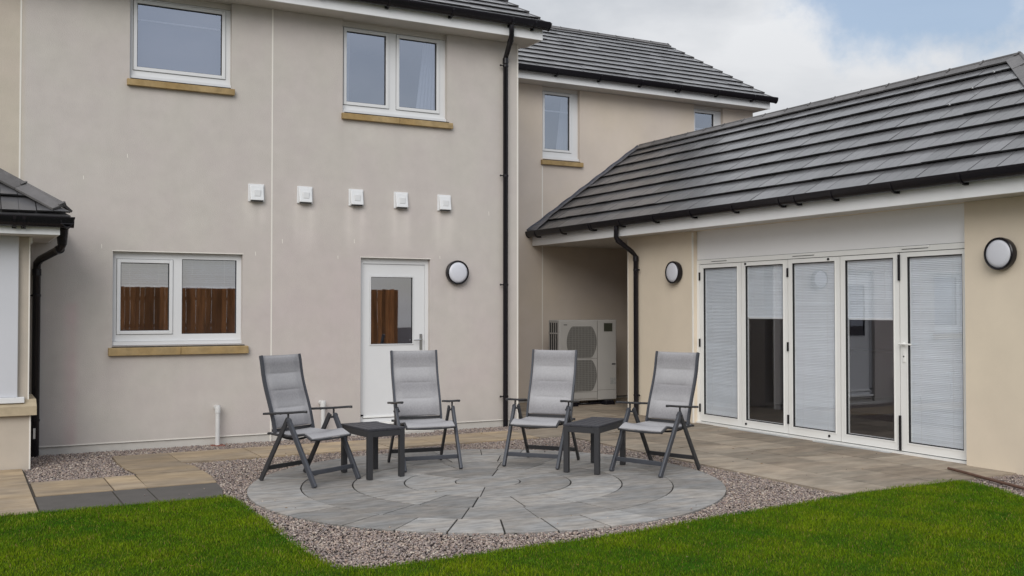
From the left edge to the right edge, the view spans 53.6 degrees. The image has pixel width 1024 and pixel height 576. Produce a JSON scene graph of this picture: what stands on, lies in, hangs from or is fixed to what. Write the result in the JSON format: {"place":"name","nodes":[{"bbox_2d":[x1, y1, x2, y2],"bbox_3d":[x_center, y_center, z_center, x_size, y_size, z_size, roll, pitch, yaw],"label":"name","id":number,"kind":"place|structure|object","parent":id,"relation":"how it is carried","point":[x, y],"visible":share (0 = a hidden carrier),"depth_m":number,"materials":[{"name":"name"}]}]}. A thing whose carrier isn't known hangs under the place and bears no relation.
{"place":"outdoors","nodes":[
{"label":"outdoors","id":0,"kind":"place"},
{"bbox_2d":[0,469,37,515],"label":"corner paving","id":1,"kind":"structure","parent":0,"point":[16,497],"depth_m":8.42,"materials":[{"name":"stone"}]},
{"bbox_2d":[22,470,157,509],"bbox_3d":[-2.541,1.758,9.889,7.240,0.001,2.840,1,-1,-29],"label":"path bed","id":2,"kind":"object","parent":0,"point":[31,490],"visible":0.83,"depth_m":8.61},
{"bbox_2d":[30,431,538,496],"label":"house path","id":3,"kind":"structure","parent":0,"point":[159,470],"depth_m":10.32,"materials":[{"name":"stone"}]},
{"bbox_2d":[247,449,725,536],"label":"circular patio","id":4,"kind":"structure","parent":0,"point":[544,492],"depth_m":8.45,"materials":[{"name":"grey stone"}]},
{"bbox_2d":[259,353,360,487],"bbox_3d":[-1.853,1.178,9.193,0.773,1.133,0.624,-1,-1,34],"label":"garden chair","id":5,"kind":"object","parent":4,"relation":"on","point":[287,397],"visible":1,"depth_m":9.27,"materials":[{"name":"fabric"}]},
{"bbox_2d":[341,421,404,479],"bbox_3d":[-1.307,1.513,9.480,0.379,0.458,0.578,1,-1,-35],"label":"side table","id":6,"kind":"object","parent":4,"relation":"on","point":[372,431],"visible":0.96,"depth_m":9.34,"materials":[{"name":"plastic"}]},
{"bbox_2d":[387,350,462,471],"bbox_3d":[-0.880,1.196,10.037,0.624,1.133,0.773,0,-1,-21],"label":"garden chair","id":7,"kind":"object","parent":4,"relation":"on","point":[416,388],"visible":1,"depth_m":10.26,"materials":[{"name":"fabric"}]},
{"bbox_2d":[502,349,579,469],"bbox_3d":[0.314,1.200,10.201,0.624,1.133,0.773,0,-1,22],"label":"garden chair","id":8,"kind":"object","parent":4,"relation":"on","point":[551,390],"visible":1,"depth_m":10.42,"materials":[{"name":"fabric"}]},
{"bbox_2d":[563,417,625,474],"bbox_3d":[0.809,1.521,9.830,0.364,0.458,0.728,-1,-1,27],"label":"side table","id":9,"kind":"object","parent":4,"relation":"on","point":[595,427],"visible":0.92,"depth_m":9.58,"materials":[{"name":"plastic"}]},
{"bbox_2d":[609,351,700,477],"bbox_3d":[1.396,1.190,9.741,0.624,1.133,0.773,-1,-2,42],"label":"garden chair","id":10,"kind":"object","parent":4,"relation":"on","point":[672,388],"visible":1,"depth_m":9.88,"materials":[{"name":"fabric"}]},
{"bbox_2d":[45,433,956,569],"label":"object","id":11,"kind":"object","parent":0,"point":[571,515],"visible":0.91,"depth_m":7.68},
{"bbox_2d":[0,478,1023,575],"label":"lawn","id":12,"kind":"structure","parent":0,"point":[553,565],"depth_m":6.50,"materials":[{"name":"green plant"}]},
{"bbox_2d":[24,426,1023,568],"bbox_3d":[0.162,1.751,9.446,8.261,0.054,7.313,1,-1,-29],"label":"gravel","id":13,"kind":"structure","parent":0,"point":[731,499],"depth_m":8.59,"materials":[{"name":"grey gravel"}]},
{"bbox_2d":[35,483,222,511],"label":"dark edging slabs","id":14,"kind":"structure","parent":13,"relation":"on","point":[76,501],"depth_m":8.35,"materials":[{"name":"grey stone"}]},
{"bbox_2d":[947,467,1023,489],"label":"edging","id":15,"kind":"object","parent":13,"relation":"on","point":[987,478],"visible":1,"depth_m":9.09,"materials":[{"name":"stone"}]},
{"bbox_2d":[518,25,777,402],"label":"house wing","id":16,"kind":"structure","parent":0,"point":[591,105],"depth_m":17.58,"materials":[{"name":"beige paint"}]},
{"bbox_2d":[541,91,583,167],"bbox_3d":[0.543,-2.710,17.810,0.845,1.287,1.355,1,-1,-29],"label":"window","id":17,"kind":"structure","parent":16,"relation":"in","point":[559,110],"depth_m":17.48,"materials":[{"name":"white plastic"}]},
{"bbox_2d":[694,109,720,130],"bbox_3d":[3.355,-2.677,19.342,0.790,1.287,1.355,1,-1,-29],"label":"window","id":18,"kind":"structure","parent":16,"relation":"in","point":[703,119],"depth_m":19.28,"materials":[{"name":"white plastic"}]},
{"bbox_2d":[512,397,1016,494],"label":"terrace paving","id":19,"kind":"structure","parent":0,"point":[794,461],"depth_m":10.47,"materials":[{"name":"stone"}]},
{"bbox_2d":[549,319,615,406],"bbox_3d":[1.148,1.208,16.453,1.112,1.385,0.527,1,-1,-29],"label":"heat pump","id":20,"kind":"object","parent":19,"relation":"on","point":[593,342],"visible":0.68,"depth_m":16.32,"materials":[{"name":"metal"}]},
{"bbox_2d":[728,428,791,437],"bbox_3d":[3.083,1.809,12.636,0.055,0.020,1.100,1,-1,-29],"label":"drain cover","id":21,"kind":"object","parent":19,"relation":"on","point":[761,432],"visible":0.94,"depth_m":12.59,"materials":[{"name":"grey metal"}]},
{"bbox_2d":[813,441,891,452],"bbox_3d":[3.791,1.782,11.337,0.055,0.020,1.100,1,-1,-29],"label":"drain cover","id":22,"kind":"object","parent":19,"relation":"on","point":[852,446],"visible":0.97,"depth_m":11.31,"materials":[{"name":"grey metal"}]},
{"bbox_2d":[508,0,1023,116],"label":"sky","id":23,"kind":"structure","parent":0,"point":[796,52],"materials":[{"name":"white"}]},
{"label":"ground","id":24,"kind":"structure","parent":0,"visible":0},
{"bbox_2d":[0,0,551,456],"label":"house","id":25,"kind":"structure","parent":24,"relation":"on","point":[186,284],"depth_m":12.00,"materials":[{"name":"beige paint"}]},
{"bbox_2d":[0,168,74,470],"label":"bay extension","id":26,"kind":"object","parent":25,"relation":"attached to","point":[30,214],"visible":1,"depth_m":9.78,"materials":[{"name":"stone"}]},
{"bbox_2d":[0,236,23,403],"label":"window","id":27,"kind":"structure","parent":26,"relation":"in","point":[9,245],"depth_m":9.76,"materials":[{"name":"white plastic"}]},
{"bbox_2d":[108,251,248,355],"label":"window","id":28,"kind":"structure","parent":25,"relation":"in","point":[159,298],"depth_m":11.73,"materials":[{"name":"white plastic"}]},
{"bbox_2d":[127,0,234,95],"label":"window","id":29,"kind":"structure","parent":25,"relation":"in","point":[187,47],"depth_m":11.69,"materials":[{"name":"white plastic"}]},
{"bbox_2d":[211,405,224,446],"bbox_3d":[-3.375,1.595,11.591,0.150,0.505,0.160,1,-1,-29],"label":"drain pipe","id":30,"kind":"object","parent":25,"relation":"attached to","point":[217,408],"visible":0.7,"depth_m":11.55,"materials":[{"name":"white plastic"}]},
{"bbox_2d":[248,184,263,201],"bbox_3d":[-3.005,-1.120,11.911,0.190,0.210,0.094,1,-1,-29],"label":"wall vent","id":31,"kind":"object","parent":25,"relation":"attached to","point":[255,192],"depth_m":11.88,"materials":[{"name":"white plastic"}]},
{"bbox_2d":[297,186,312,203],"bbox_3d":[-2.490,-1.120,12.192,0.190,0.210,0.094,1,-2,-29],"label":"wall vent","id":32,"kind":"object","parent":25,"relation":"attached to","point":[304,194],"depth_m":12.16,"materials":[{"name":"white plastic"}]},
{"bbox_2d":[318,400,325,426],"bbox_3d":[-2.282,1.607,12.187,0.150,0.505,0.160,1,-1,-29],"label":"drain pipe","id":33,"kind":"object","parent":25,"relation":"attached to","point":[321,403],"visible":0.47,"depth_m":12.15,"materials":[{"name":"white plastic"}]},
{"bbox_2d":[348,189,363,206],"bbox_3d":[-1.921,-1.116,12.503,0.190,0.210,0.094,0,-1,-29],"label":"wall vent","id":34,"kind":"object","parent":25,"relation":"attached to","point":[355,197],"depth_m":12.47,"materials":[{"name":"white plastic"}]},
{"bbox_2d":[341,27,452,128],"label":"window","id":35,"kind":"structure","parent":25,"relation":"in","point":[389,75],"depth_m":13.21,"materials":[{"name":"white plastic"}]},
{"bbox_2d":[360,258,433,433],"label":"door","id":36,"kind":"structure","parent":25,"relation":"in","point":[394,292],"depth_m":12.91,"materials":[{"name":"white plastic"}]},
{"bbox_2d":[394,192,407,208],"bbox_3d":[-1.397,-1.107,12.788,0.190,0.210,0.094,1,-1,-29],"label":"wall vent","id":37,"kind":"object","parent":25,"relation":"attached to","point":[400,200],"depth_m":12.76,"materials":[{"name":"white plastic"}]},
{"bbox_2d":[437,195,450,211],"bbox_3d":[-0.871,-1.098,13.075,0.190,0.210,0.094,1,-2,-29],"label":"wall vent","id":38,"kind":"object","parent":25,"relation":"attached to","point":[443,202],"depth_m":13.04,"materials":[{"name":"white plastic"}]},
{"bbox_2d":[445,260,468,284],"bbox_3d":[-0.709,-0.201,13.121,0.316,0.316,0.094,1,-1,-29],"label":"wall light","id":39,"kind":"object","parent":25,"relation":"attached to","point":[457,272],"visible":1,"depth_m":13.08,"materials":[{"name":"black plastic"}]},
{"bbox_2d":[525,51,1023,477],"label":"garden room","id":40,"kind":"object","parent":24,"relation":"on","point":[841,281],"visible":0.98,"depth_m":11.93,"materials":[{"name":"grey tile"}]},
{"bbox_2d":[665,261,681,283],"bbox_3d":[2.246,-0.216,14.069,0.094,0.316,0.316,1,-1,-29],"label":"wall light","id":41,"kind":"object","parent":40,"relation":"attached to","point":[673,272],"visible":1,"depth_m":14.01,"materials":[{"name":"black plastic"}]},
{"bbox_2d":[698,262,741,426],"bbox_3d":[2.773,0.735,13.406,0.075,2.129,0.847,1,-1,-29],"label":"folding door leaf","id":42,"kind":"structure","parent":40,"relation":"in","point":[720,341],"depth_m":13.43,"materials":[{"name":"white glass"}]},
{"bbox_2d":[742,259,788,433],"bbox_3d":[3.178,0.720,12.670,0.067,2.129,0.834,1,-1,-29],"label":"folding door leaf","id":43,"kind":"structure","parent":40,"relation":"in","point":[764,283],"depth_m":12.71,"materials":[{"name":"white glass"}]},
{"bbox_2d":[786,256,841,441],"bbox_3d":[3.571,0.704,11.942,0.075,2.129,0.847,1,-1,-29],"label":"folding door leaf","id":44,"kind":"structure","parent":40,"relation":"in","point":[814,290],"depth_m":11.96,"materials":[{"name":"white glass"}]},
{"bbox_2d":[840,252,900,450],"bbox_3d":[3.978,0.688,11.208,0.062,2.129,0.834,1,-1,-29],"label":"folding door leaf","id":45,"kind":"structure","parent":40,"relation":"in","point":[869,284],"depth_m":11.25,"materials":[{"name":"white glass"}]},
{"bbox_2d":[897,248,966,460],"bbox_3d":[4.355,0.673,10.472,0.105,2.129,0.848,1,-1,-29],"label":"folding door leaf","id":46,"kind":"structure","parent":40,"relation":"in","point":[932,419],"depth_m":10.51,"materials":[{"name":"white glass"}]},
{"bbox_2d":[984,237,1016,269],"bbox_3d":[4.654,-0.327,9.654,0.094,0.316,0.316,1,-1,-29],"label":"wall light","id":47,"kind":"object","parent":40,"relation":"attached to","point":[1000,253],"visible":1,"depth_m":9.61,"materials":[{"name":"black plastic"}]}
]}

